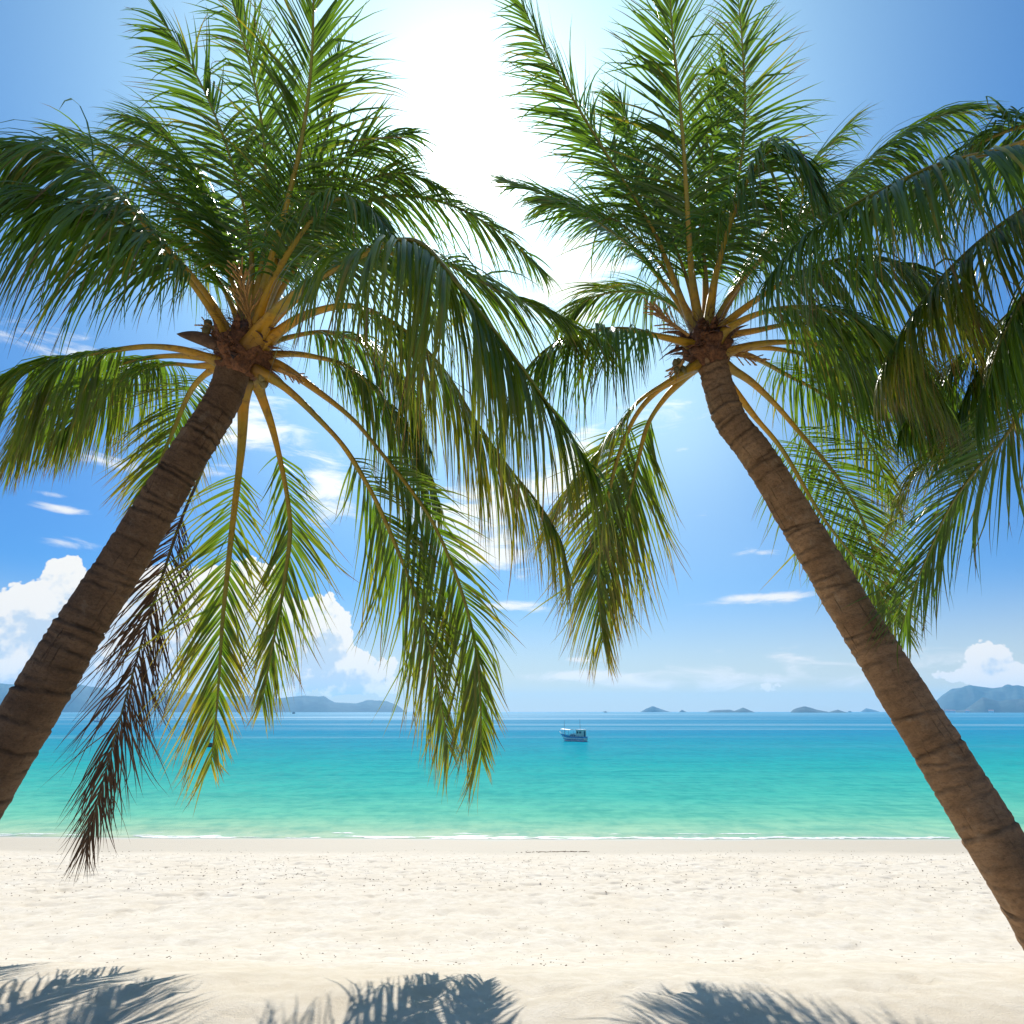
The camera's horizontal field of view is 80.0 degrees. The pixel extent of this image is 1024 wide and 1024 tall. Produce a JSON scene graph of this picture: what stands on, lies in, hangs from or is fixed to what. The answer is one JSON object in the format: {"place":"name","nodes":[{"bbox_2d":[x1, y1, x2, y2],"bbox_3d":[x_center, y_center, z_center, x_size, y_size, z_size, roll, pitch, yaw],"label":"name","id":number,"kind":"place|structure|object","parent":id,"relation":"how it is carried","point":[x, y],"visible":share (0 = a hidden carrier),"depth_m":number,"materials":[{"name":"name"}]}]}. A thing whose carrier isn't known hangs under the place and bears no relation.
{"place":"outdoors","nodes":[
{"label":"outdoors","id":0,"kind":"place"},
{"bbox_2d":[0,683,403,711],"bbox_3d":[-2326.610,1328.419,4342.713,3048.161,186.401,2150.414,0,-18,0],"label":"hills","id":1,"kind":"structure","parent":0,"point":[306,703],"depth_m":4235.95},
{"bbox_2d":[0,836,1023,1023],"bbox_3d":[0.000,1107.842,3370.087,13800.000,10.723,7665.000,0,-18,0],"label":"beach","id":2,"kind":"structure","parent":0,"point":[977,977],"depth_m":11.59,"materials":[{"name":"beige sand"}]},
{"bbox_2d":[0,0,630,881],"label":"palm tree","id":3,"kind":"object","parent":2,"relation":"on","point":[306,216],"visible":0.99,"depth_m":5.74,"materials":[{"name":"green plant"}]},
{"bbox_2d":[478,0,1023,949],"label":"palm tree","id":4,"kind":"object","parent":2,"relation":"on","point":[842,354],"visible":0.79,"depth_m":6.57,"materials":[{"name":"green plant"}]},
{"bbox_2d":[750,96,1023,672],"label":"palm tree","id":5,"kind":"object","parent":2,"relation":"on","point":[1004,373],"visible":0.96,"depth_m":4.74,"materials":[{"name":"green plant"}]},
{"bbox_2d":[0,712,1023,838],"bbox_3d":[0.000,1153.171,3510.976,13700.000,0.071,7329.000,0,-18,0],"label":"water","id":6,"kind":"structure","parent":0,"point":[632,775],"depth_m":56.49,"materials":[{"name":"teal liquid"}]},
{"bbox_2d":[0,832,957,838],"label":"foam","id":7,"kind":"object","parent":6,"relation":"on","point":[444,837],"visible":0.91,"depth_m":30.26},
{"bbox_2d":[560,727,587,741],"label":"fishing boat","id":8,"kind":"object","parent":6,"relation":"on","point":[579,735],"visible":0.91,"depth_m":128.38,"materials":[{"name":"blue paint"}]},
{"bbox_2d":[0,0,1023,711],"label":"sky","id":9,"kind":"structure","parent":0,"point":[728,640],"materials":[{"name":"blue"}]},
{"bbox_2d":[641,706,668,711],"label":"island","id":10,"kind":"structure","parent":0,"point":[652,709],"depth_m":4587.96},
{"bbox_2d":[709,708,752,711],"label":"island","id":11,"kind":"structure","parent":0,"point":[742,710],"depth_m":3457.35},
{"bbox_2d":[790,706,847,712],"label":"island","id":12,"kind":"structure","parent":0,"point":[804,709],"depth_m":3120.08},
{"bbox_2d":[861,708,878,711],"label":"island","id":13,"kind":"structure","parent":0,"point":[867,710],"depth_m":5266.91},
{"bbox_2d":[936,684,1023,710],"bbox_3d":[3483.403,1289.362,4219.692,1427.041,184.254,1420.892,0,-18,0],"label":"mountains","id":14,"kind":"structure","parent":0,"point":[964,697],"depth_m":4112.15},
{"bbox_2d":[944,697,1023,712],"bbox_3d":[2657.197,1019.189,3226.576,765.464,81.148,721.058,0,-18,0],"label":"hills","id":15,"kind":"structure","parent":0,"point":[983,705],"depth_m":3169.23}
]}

